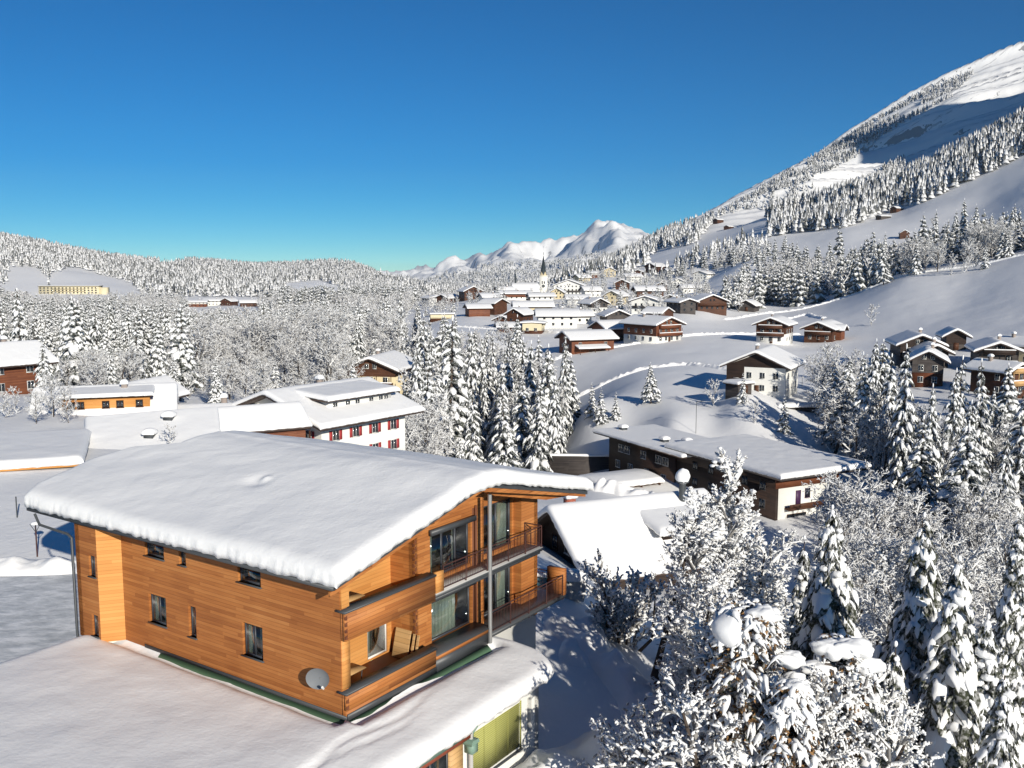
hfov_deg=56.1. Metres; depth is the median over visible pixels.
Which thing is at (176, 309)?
spruce tree
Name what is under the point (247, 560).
timber house
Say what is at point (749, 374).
window
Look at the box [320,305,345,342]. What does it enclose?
bare tree
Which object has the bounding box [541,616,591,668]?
snow bank
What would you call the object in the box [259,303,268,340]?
spruce tree
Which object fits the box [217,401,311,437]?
outbuilding
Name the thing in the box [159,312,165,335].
spruce tree
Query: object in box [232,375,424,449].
house
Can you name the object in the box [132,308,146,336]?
spruce tree
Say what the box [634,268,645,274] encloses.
house
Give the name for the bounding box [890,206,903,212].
hay barn
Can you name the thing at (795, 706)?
snow-covered tree
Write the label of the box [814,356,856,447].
spruce tree
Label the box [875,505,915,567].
bare tree
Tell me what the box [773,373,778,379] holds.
window
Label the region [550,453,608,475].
retaining wall
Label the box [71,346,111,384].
bare tree
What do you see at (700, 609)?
bare tree
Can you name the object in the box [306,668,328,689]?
satellite dish
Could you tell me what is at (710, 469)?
window
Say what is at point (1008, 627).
spruce tree
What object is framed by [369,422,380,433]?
window
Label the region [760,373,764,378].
window
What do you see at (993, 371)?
chalet
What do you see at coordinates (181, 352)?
spruce tree
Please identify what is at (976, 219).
spruce tree
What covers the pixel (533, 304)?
house
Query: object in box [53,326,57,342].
spruce tree
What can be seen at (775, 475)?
hotel
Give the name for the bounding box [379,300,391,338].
spruce tree
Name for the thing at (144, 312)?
spruce tree
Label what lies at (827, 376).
bare tree
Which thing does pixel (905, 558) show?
bare tree
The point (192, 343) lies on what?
bare tree
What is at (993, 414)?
spruce tree
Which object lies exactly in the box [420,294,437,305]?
house
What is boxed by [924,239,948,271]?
bare tree
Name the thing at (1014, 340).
house
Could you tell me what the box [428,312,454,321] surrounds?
shed
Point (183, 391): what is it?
barn
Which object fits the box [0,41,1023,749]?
snowy ground
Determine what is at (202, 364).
bare tree
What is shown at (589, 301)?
house
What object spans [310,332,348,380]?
bare tree
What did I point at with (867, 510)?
bare tree
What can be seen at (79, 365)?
bare tree
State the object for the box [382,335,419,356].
bare tree
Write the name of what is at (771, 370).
farmhouse
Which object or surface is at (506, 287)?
house
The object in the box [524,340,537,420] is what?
spruce tree
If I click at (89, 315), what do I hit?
spruce tree
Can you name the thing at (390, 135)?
sky
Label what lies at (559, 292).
house
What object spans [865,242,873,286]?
spruce tree
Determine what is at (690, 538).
bare tree
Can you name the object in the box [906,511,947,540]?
bare tree
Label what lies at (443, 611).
picture window
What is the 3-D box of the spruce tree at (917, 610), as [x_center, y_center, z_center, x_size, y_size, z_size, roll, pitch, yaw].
[15.973,15.107,38.154,8.021,20.565,7.353,2,7,17]
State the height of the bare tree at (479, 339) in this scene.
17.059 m
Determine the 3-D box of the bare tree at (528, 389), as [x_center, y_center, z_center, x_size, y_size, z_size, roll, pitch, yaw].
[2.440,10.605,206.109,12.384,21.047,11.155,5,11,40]
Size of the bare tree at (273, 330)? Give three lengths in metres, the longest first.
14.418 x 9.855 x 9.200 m
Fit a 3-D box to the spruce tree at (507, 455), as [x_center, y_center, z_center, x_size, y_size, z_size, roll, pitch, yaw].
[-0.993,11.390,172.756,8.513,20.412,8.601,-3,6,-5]
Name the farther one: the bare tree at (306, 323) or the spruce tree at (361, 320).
the spruce tree at (361, 320)
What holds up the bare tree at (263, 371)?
on the snowy ground
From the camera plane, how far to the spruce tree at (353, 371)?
178.61 m
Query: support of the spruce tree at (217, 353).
on the snowy ground
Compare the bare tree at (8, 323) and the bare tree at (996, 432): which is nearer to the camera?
the bare tree at (996, 432)
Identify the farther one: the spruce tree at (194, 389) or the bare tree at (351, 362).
the bare tree at (351, 362)
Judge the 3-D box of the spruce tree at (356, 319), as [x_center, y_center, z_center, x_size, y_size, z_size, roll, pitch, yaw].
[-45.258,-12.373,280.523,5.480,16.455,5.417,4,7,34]
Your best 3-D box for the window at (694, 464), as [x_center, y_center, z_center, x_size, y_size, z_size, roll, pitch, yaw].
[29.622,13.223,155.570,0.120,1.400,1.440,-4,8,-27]
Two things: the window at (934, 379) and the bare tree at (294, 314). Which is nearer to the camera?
the window at (934, 379)
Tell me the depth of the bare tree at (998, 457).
152.18 m
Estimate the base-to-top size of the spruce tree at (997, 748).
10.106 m
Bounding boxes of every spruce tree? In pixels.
[0,303,9,340]
[9,288,32,340]
[23,308,29,333]
[26,316,41,342]
[29,310,37,330]
[30,343,57,396]
[36,302,44,339]
[38,317,57,352]
[42,328,57,376]
[46,311,58,337]
[52,301,70,375]
[53,311,59,328]
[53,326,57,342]
[54,296,94,385]
[56,298,65,342]
[62,300,96,385]
[86,311,94,328]
[88,303,102,380]
[92,321,119,383]
[97,314,105,328]
[104,297,115,346]
[105,343,119,383]
[109,316,123,354]
[114,330,127,380]
[119,308,143,351]
[125,332,129,351]
[127,312,155,379]
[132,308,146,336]
[135,304,152,357]
[143,307,149,331]
[146,329,167,368]
[147,314,170,376]
[149,311,161,343]
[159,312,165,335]
[160,304,172,349]
[164,304,204,388]
[167,359,188,400]
[172,304,179,333]
[184,385,195,391]
[186,308,202,360]
[186,316,201,381]
[207,359,223,402]
[209,327,227,374]
[217,307,223,325]
[220,309,231,329]
[249,358,268,393]
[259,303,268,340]
[321,298,324,315]
[341,307,353,353]
[349,317,367,360]
[349,364,356,377]
[352,314,357,345]
[357,303,369,356]
[378,299,383,319]
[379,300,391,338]
[387,299,392,323]
[395,310,409,350]
[396,284,403,317]
[398,329,406,354]
[405,344,424,451]
[410,302,418,353]
[412,313,429,368]
[413,366,446,456]
[414,302,423,348]
[420,356,456,456]
[426,317,436,363]
[427,332,437,377]
[430,385,451,456]
[431,351,455,457]
[433,312,455,367]
[438,315,485,457]
[438,329,447,387]
[453,321,465,375]
[453,367,466,440]
[455,432,465,458]
[460,382,486,462]
[463,328,473,376]
[463,331,485,454]
[465,327,478,371]
[466,356,481,408]
[477,344,492,411]
[479,372,491,455]
[482,345,490,400]
[482,364,511,460]
[483,332,488,359]
[486,359,495,406]
[487,331,497,391]
[487,391,522,467]
[491,342,518,416]
[491,365,502,418]
[498,376,532,468]
[506,352,516,403]
[507,386,516,424]
[509,314,526,367]
[509,346,514,369]
[512,334,523,372]
[513,337,528,379]
[513,361,522,390]
[518,380,553,471]
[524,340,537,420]
[533,335,542,379]
[533,343,567,436]
[534,379,548,430]
[545,375,567,460]
[557,340,574,438]
[560,337,576,409]
[565,356,582,424]
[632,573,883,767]
[640,362,661,403]
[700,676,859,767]
[734,267,746,300]
[781,504,865,677]
[786,535,810,649]
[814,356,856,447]
[814,360,840,423]
[844,247,854,290]
[845,351,877,459]
[852,244,867,284]
[855,674,891,767]
[862,339,883,425]
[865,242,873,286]
[867,244,878,287]
[867,353,901,473]
[871,339,897,419]
[872,512,944,746]
[873,242,894,284]
[879,344,918,491]
[883,231,887,257]
[883,641,916,767]
[890,415,942,538]
[911,555,985,767]
[916,383,943,502]
[928,423,1000,552]
[931,209,940,243]
[939,221,950,263]
[939,368,963,482]
[943,355,969,441]
[949,400,988,505]
[951,210,961,242]
[959,198,968,241]
[964,358,997,485]
[965,613,1013,767]
[968,669,1022,767]
[971,204,979,227]
[984,362,1021,435]
[984,388,999,438]
[989,423,1019,565]
[990,386,1023,522]
[990,403,1012,446]
[990,514,1023,767]
[1006,210,1015,245]
[1013,207,1018,226]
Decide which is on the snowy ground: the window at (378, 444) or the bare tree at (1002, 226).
the bare tree at (1002, 226)
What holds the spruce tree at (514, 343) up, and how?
on the snowy ground
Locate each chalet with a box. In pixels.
[0,335,58,394]
[28,379,179,415]
[343,348,422,397]
[537,488,750,588]
[619,312,686,343]
[643,262,665,272]
[691,292,730,315]
[751,313,797,344]
[799,317,848,342]
[884,327,948,367]
[906,342,950,387]
[909,337,955,367]
[962,354,1023,397]
[964,334,1023,361]
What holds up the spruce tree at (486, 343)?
on the snowy ground
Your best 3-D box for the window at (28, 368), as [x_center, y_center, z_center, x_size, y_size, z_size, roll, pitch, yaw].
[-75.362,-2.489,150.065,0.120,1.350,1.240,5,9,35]
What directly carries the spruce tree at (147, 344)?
on the snowy ground
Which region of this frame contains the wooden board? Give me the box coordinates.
[392,627,411,658]
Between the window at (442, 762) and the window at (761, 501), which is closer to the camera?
the window at (442, 762)
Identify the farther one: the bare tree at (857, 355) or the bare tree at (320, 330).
the bare tree at (857, 355)
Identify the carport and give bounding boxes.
[578,468,664,486]
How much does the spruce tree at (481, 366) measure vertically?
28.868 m
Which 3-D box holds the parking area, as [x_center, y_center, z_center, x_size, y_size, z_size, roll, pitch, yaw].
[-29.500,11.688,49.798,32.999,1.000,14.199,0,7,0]
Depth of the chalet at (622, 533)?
75.21 m
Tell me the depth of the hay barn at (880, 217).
1100.94 m
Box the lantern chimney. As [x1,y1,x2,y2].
[675,468,689,501]
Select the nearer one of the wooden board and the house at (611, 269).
the wooden board
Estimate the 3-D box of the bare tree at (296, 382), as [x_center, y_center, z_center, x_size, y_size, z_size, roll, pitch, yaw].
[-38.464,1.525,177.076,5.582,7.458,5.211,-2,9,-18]
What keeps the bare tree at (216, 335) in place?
on the snowy ground
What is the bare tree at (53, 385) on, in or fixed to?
on the snowy ground
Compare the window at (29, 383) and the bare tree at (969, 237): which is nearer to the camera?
the window at (29, 383)
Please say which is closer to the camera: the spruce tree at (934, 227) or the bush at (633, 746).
the bush at (633, 746)
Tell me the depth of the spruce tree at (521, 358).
243.66 m
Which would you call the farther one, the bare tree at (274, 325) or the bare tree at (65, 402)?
the bare tree at (274, 325)
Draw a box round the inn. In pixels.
[494,289,531,299]
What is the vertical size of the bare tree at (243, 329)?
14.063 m
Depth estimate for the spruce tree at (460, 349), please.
303.96 m
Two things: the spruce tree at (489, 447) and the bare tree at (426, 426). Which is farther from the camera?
the spruce tree at (489, 447)
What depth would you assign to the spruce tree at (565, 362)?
250.88 m
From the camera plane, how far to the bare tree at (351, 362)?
209.77 m
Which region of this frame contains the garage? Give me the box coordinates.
[519,320,547,333]
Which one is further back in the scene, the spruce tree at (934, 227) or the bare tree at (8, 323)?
the spruce tree at (934, 227)
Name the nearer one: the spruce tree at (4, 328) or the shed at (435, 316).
the spruce tree at (4, 328)
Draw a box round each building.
[0,429,91,471]
[0,635,553,767]
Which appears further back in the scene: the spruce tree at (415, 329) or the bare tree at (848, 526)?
the spruce tree at (415, 329)
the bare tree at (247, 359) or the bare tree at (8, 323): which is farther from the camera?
the bare tree at (8, 323)
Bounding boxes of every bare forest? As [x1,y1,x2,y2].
[0,227,1023,462]
[1,217,1023,320]
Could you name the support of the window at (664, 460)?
in the hotel at (775, 475)
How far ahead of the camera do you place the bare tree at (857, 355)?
226.94 m
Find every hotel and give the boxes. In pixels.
[38,285,109,293]
[592,424,871,520]
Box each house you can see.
[24,430,593,724]
[178,393,250,408]
[187,298,208,306]
[203,297,222,305]
[219,297,237,305]
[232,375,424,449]
[238,298,257,306]
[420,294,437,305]
[434,292,458,305]
[476,291,502,300]
[491,314,506,321]
[492,285,515,289]
[503,305,533,321]
[511,299,554,310]
[525,291,556,299]
[534,306,580,327]
[549,286,566,298]
[563,293,591,304]
[571,273,591,282]
[577,296,610,312]
[577,307,594,323]
[578,284,602,296]
[585,270,603,278]
[596,306,631,319]
[601,289,629,304]
[602,266,616,276]
[613,278,630,289]
[623,272,643,282]
[628,293,661,313]
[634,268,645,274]
[660,292,679,306]
[663,267,675,275]
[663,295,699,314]
[671,277,685,284]
[676,283,701,293]
[692,269,715,281]
[994,331,1023,361]
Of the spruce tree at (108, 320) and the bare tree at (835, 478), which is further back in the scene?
the spruce tree at (108, 320)
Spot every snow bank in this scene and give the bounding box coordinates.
[0,556,76,575]
[515,747,586,767]
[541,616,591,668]
[557,613,680,734]
[557,726,638,767]
[588,477,654,495]
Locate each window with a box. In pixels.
[0,383,4,391]
[26,366,33,372]
[27,380,34,389]
[87,556,96,578]
[91,615,99,638]
[143,543,164,561]
[147,594,167,628]
[177,552,186,567]
[187,606,197,639]
[236,567,261,588]
[241,622,263,662]
[305,430,313,438]
[329,429,341,440]
[350,426,361,437]
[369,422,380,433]
[369,442,380,446]
[388,419,398,429]
[388,438,398,448]
[426,753,447,767]
[430,524,467,572]
[431,587,468,640]
[551,532,557,550]
[615,459,619,467]
[618,444,623,452]
[624,446,629,454]
[640,450,645,459]
[655,455,660,464]
[662,457,667,466]
[692,461,697,470]
[692,477,696,486]
[707,465,713,474]
[707,482,712,491]
[741,475,747,485]
[746,372,751,378]
[759,385,764,391]
[759,480,765,490]
[759,498,764,508]
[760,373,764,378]
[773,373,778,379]
[773,385,777,391]
[787,512,805,517]
[805,488,809,497]
[917,376,922,382]
[918,365,923,370]
[931,377,936,382]
[932,365,937,371]
[995,374,999,380]
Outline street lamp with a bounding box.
[30,521,40,556]
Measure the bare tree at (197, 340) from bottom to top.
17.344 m
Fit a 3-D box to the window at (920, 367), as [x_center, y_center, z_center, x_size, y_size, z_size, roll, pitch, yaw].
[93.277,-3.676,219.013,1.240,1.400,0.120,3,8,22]
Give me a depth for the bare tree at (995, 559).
86.84 m
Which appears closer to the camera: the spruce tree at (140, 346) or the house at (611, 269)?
the spruce tree at (140, 346)
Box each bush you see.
[572,692,685,767]
[587,689,720,767]
[599,702,705,767]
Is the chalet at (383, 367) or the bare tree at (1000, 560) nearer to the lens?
the bare tree at (1000, 560)
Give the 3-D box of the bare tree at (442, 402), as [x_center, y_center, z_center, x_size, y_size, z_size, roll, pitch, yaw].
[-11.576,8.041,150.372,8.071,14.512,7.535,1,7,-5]
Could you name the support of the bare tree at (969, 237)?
on the snowy ground
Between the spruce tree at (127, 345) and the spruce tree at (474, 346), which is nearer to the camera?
the spruce tree at (127, 345)
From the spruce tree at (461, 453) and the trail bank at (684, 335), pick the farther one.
the trail bank at (684, 335)
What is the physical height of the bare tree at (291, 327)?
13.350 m
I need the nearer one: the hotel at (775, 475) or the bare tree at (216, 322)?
the hotel at (775, 475)
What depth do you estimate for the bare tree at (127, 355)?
157.18 m
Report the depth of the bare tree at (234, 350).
203.76 m
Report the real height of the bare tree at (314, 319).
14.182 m
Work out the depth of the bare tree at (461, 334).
293.62 m
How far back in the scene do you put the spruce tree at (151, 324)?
235.27 m
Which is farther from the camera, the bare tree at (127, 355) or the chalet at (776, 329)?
the chalet at (776, 329)
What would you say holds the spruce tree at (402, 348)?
on the snowy ground
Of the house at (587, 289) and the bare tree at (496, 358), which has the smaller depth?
the bare tree at (496, 358)
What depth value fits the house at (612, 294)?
593.09 m
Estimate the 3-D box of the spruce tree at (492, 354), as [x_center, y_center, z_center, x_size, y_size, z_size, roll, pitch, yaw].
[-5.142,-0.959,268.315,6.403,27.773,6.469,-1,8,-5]
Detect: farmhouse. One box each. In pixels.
[457,285,483,300]
[719,343,805,400]
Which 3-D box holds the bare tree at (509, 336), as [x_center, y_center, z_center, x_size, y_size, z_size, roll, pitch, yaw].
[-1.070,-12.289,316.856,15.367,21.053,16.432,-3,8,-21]
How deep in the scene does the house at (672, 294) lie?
552.57 m
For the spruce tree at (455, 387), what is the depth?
199.97 m
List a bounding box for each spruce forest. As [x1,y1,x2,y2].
[0,207,1023,320]
[8,226,1014,434]
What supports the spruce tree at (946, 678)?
on the snowy ground
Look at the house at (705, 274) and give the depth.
918.14 m
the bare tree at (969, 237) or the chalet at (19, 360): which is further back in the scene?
the bare tree at (969, 237)
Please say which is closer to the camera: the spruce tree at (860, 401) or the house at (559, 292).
the spruce tree at (860, 401)
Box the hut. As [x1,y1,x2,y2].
[935,326,972,350]
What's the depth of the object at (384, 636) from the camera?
39.62 m
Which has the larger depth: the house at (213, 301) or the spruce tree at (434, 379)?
the house at (213, 301)
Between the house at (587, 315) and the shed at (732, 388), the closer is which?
the shed at (732, 388)
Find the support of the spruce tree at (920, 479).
on the snowy ground
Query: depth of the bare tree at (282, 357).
205.60 m
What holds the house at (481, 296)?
on the snowy ground
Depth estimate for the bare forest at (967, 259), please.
334.73 m
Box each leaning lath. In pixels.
[411,634,415,652]
[415,635,419,650]
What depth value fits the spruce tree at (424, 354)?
246.28 m
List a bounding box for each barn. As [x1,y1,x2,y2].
[119,375,189,397]
[462,303,492,316]
[477,297,509,314]
[493,321,522,332]
[554,329,619,354]
[587,319,623,341]
[630,285,665,296]
[713,218,723,223]
[723,225,733,229]
[736,299,762,311]
[875,215,891,219]
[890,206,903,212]
[898,230,909,238]
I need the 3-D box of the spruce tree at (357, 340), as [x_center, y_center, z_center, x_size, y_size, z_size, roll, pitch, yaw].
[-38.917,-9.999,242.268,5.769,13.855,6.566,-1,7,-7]
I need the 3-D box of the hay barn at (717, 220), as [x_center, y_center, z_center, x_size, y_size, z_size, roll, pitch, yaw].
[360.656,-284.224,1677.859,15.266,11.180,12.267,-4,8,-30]
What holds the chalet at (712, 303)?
on the snowy ground
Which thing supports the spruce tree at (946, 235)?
on the snowy ground
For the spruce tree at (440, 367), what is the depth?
248.10 m
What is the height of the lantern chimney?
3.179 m
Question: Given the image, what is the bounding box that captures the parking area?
[0,574,81,662]
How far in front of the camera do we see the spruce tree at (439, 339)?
287.13 m
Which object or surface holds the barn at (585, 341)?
on the snowy ground
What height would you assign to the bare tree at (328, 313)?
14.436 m
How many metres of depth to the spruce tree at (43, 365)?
128.37 m
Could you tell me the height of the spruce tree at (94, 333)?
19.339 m
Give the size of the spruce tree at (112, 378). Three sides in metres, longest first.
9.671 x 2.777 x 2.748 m
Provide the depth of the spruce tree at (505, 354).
226.79 m
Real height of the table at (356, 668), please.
0.743 m
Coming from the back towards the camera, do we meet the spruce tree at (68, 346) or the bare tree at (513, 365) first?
the bare tree at (513, 365)
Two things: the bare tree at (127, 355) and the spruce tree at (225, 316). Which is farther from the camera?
the spruce tree at (225, 316)
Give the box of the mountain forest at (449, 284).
[253,69,973,293]
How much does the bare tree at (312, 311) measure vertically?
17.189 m
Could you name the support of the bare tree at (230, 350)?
on the snowy ground
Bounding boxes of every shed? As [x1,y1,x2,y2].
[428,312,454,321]
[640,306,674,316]
[722,378,755,398]
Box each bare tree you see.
[2,315,11,331]
[22,389,50,423]
[34,372,65,416]
[44,382,78,422]
[50,323,58,340]
[55,358,73,385]
[68,348,97,385]
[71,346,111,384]
[75,355,92,384]
[80,348,112,384]
[97,350,117,384]
[114,342,147,381]
[116,351,142,381]
[117,362,128,379]
[162,340,171,351]
[163,327,206,361]
[164,357,178,374]
[168,311,233,387]
[185,313,222,327]
[190,315,215,329]
[190,356,231,400]
[196,313,234,331]
[196,324,210,358]
[196,357,212,390]
[205,337,225,380]
[210,323,233,370]
[212,324,239,345]
[213,321,246,360]
[220,339,251,387]
[220,359,245,399]
[221,341,241,378]
[221,354,251,386]
[222,359,242,392]
[230,324,267,369]
[231,348,257,376]
[232,341,258,388]
[232,368,260,397]
[233,317,258,354]
[234,332,254,361]
[239,313,254,329]
[241,306,287,358]
[241,354,278,391]
[243,311,286,360]
[251,349,275,376]
[254,342,269,364]
[256,348,278,382]
[257,310,285,352]
[260,314,296,366]
[269,334,298,383]
[271,304,316,346]
[271,327,312,378]
[277,320,307,371]
[279,343,309,384]
[280,353,304,385]
[285,307,310,349]
[289,373,315,385]
[291,358,310,383]
[292,308,329,360]
[292,322,315,359]
[300,301,323,326]
[300,313,346,378]
[300,315,315,347]
[301,333,344,381]
[304,325,354,381]
[310,304,357,357]
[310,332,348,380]
[313,309,341,335]
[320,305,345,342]
[332,308,354,342]
[333,331,352,379]
[337,318,355,358]
[338,348,364,378]
[343,313,363,334]
[362,310,392,347]
[364,315,389,346]
[365,326,386,347]
[370,334,384,354]
[374,301,431,357]
[374,339,392,354]
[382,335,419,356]
[396,363,454,446]
[405,388,445,453]
[405,413,424,450]
[407,407,445,454]
[411,319,433,339]
[413,389,463,456]
[429,430,458,456]
[432,323,466,368]
[436,349,465,377]
[463,328,490,357]
[476,346,502,374]
[488,315,529,363]
[490,353,557,395]
[507,386,547,452]
[520,357,562,391]
[557,387,568,437]
[646,555,773,734]
[647,486,733,697]
[697,447,766,601]
[739,520,803,692]
[797,526,893,627]
[801,341,857,394]
[802,460,907,561]
[803,354,844,407]
[803,371,856,453]
[811,507,870,587]
[812,519,860,578]
[814,502,847,524]
[816,467,929,583]
[818,365,840,394]
[827,407,874,474]
[838,361,846,377]
[841,347,867,378]
[845,382,899,458]
[847,526,946,648]
[851,496,900,588]
[852,357,867,381]
[853,570,903,644]
[861,410,901,478]
[862,529,912,600]
[865,576,902,635]
[871,488,960,562]
[873,538,911,589]
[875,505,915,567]
[893,366,908,401]
[898,241,918,273]
[899,235,924,270]
[899,537,992,607]
[901,401,945,442]
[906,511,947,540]
[912,532,984,598]
[917,237,938,269]
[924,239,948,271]
[925,412,980,478]
[930,525,997,641]
[933,539,997,626]
[940,469,1021,564]
[942,513,993,571]
[948,513,1003,587]
[951,520,1021,625]
[961,221,998,261]
[963,222,984,260]
[963,508,1023,592]
[967,226,987,256]
[968,230,984,253]
[969,220,1004,258]
[974,535,1007,625]
[976,499,1023,574]
[981,216,1001,257]
[984,429,1004,473]
[985,424,1008,471]
[987,471,1020,511]
[990,541,1004,587]
[991,218,1019,246]
[991,414,1022,468]
[992,446,1013,471]
[1001,517,1023,542]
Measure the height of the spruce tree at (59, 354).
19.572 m
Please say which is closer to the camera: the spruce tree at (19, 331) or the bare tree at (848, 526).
the bare tree at (848, 526)
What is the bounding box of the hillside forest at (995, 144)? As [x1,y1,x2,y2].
[0,92,1023,296]
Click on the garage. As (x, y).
(533, 326)
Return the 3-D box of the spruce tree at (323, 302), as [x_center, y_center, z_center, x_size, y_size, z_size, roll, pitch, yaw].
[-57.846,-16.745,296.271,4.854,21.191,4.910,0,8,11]
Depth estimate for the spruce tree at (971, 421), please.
129.40 m
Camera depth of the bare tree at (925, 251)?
475.11 m
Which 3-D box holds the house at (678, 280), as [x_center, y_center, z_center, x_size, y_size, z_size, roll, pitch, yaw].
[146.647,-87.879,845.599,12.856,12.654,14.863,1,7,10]
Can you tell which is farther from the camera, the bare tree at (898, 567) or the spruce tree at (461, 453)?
the spruce tree at (461, 453)
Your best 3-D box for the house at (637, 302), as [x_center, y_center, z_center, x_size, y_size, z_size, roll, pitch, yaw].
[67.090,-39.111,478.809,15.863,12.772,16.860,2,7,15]
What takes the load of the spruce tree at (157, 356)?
on the snowy ground
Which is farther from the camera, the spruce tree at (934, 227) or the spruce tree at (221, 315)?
the spruce tree at (934, 227)
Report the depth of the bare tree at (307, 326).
229.45 m
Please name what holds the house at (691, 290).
on the snowy ground
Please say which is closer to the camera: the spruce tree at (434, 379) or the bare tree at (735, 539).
the bare tree at (735, 539)
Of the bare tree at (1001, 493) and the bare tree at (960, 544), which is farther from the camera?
the bare tree at (1001, 493)
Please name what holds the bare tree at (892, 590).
on the snowy ground
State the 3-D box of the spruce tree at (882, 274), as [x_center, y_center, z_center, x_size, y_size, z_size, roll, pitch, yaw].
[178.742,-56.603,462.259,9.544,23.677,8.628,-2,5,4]
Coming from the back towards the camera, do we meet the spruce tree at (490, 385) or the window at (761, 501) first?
the spruce tree at (490, 385)
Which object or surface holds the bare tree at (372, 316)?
on the snowy ground
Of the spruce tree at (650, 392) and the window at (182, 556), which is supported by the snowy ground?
the spruce tree at (650, 392)
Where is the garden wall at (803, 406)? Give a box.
[776,402,819,412]
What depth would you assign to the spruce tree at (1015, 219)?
581.72 m
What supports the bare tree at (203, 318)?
on the snowy ground
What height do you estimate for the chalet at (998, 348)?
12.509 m
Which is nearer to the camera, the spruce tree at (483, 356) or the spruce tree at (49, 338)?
the spruce tree at (49, 338)
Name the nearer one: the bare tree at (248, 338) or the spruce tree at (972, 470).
the spruce tree at (972, 470)
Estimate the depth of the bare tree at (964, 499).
113.86 m
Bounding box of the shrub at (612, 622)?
[576,548,672,651]
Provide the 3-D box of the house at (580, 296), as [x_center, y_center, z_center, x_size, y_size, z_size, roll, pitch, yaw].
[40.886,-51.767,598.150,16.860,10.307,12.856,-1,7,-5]
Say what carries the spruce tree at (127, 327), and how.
on the snowy ground
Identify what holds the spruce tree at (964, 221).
on the snowy ground
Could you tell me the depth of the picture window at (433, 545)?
41.27 m
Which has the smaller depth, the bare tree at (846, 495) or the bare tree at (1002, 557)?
the bare tree at (1002, 557)
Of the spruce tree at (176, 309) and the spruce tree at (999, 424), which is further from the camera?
the spruce tree at (176, 309)
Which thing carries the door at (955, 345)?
in the hut
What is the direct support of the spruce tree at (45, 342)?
on the snowy ground
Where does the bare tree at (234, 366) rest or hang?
on the snowy ground
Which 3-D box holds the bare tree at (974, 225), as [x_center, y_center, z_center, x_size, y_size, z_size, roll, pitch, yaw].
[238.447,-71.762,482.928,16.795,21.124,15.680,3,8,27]
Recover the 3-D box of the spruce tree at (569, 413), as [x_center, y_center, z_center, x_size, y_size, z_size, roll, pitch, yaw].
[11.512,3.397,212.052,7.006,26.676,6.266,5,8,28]
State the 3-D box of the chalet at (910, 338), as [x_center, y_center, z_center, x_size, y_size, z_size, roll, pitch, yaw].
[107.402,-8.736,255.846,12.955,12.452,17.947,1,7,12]
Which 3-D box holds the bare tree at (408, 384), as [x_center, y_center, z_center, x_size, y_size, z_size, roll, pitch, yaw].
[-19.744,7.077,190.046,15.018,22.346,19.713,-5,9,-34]
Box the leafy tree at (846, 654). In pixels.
[799,633,945,767]
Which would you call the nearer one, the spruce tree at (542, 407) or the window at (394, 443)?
the window at (394, 443)
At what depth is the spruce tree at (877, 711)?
31.83 m
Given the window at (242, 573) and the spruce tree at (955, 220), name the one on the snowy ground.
the spruce tree at (955, 220)
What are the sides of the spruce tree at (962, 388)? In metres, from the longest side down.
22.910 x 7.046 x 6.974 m
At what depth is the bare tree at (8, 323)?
325.45 m
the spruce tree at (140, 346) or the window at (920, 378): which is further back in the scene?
the window at (920, 378)
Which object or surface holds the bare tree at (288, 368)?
on the snowy ground
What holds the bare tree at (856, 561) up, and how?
on the snowy ground
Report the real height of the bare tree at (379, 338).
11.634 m
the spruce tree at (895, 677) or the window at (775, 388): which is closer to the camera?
the spruce tree at (895, 677)
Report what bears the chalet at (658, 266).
on the snowy ground
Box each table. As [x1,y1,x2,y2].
[349,591,364,601]
[350,663,365,678]
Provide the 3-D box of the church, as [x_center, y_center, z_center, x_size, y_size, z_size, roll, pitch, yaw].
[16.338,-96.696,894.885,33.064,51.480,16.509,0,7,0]
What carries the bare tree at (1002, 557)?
on the snowy ground
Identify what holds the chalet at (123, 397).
on the snowy ground
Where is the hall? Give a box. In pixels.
[84,407,220,449]
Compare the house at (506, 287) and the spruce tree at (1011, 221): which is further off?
the house at (506, 287)
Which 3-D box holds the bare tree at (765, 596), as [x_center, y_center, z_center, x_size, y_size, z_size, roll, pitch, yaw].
[13.443,13.582,51.086,4.814,12.714,5.377,0,7,-3]
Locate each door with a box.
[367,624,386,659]
[484,498,509,553]
[484,567,509,616]
[754,385,758,391]
[795,490,800,503]
[925,377,929,385]
[953,343,958,349]
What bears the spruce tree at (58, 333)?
on the snowy ground
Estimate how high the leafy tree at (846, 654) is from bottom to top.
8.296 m
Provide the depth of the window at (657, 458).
163.91 m
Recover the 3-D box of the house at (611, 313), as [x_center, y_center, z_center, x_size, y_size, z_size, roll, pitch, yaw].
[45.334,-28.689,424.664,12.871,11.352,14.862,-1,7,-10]
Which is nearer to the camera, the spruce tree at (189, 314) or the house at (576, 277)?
the spruce tree at (189, 314)
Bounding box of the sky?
[0,0,1023,271]
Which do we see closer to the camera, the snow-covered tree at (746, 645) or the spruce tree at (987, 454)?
the snow-covered tree at (746, 645)
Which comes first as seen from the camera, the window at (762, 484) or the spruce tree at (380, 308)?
the window at (762, 484)
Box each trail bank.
[457,325,558,333]
[553,332,800,360]
[576,362,726,396]
[723,254,1023,319]
[787,313,826,318]
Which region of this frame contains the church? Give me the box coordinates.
[512,252,546,291]
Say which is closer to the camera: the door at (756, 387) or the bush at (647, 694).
the bush at (647, 694)
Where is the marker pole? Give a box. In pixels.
[15,497,17,517]

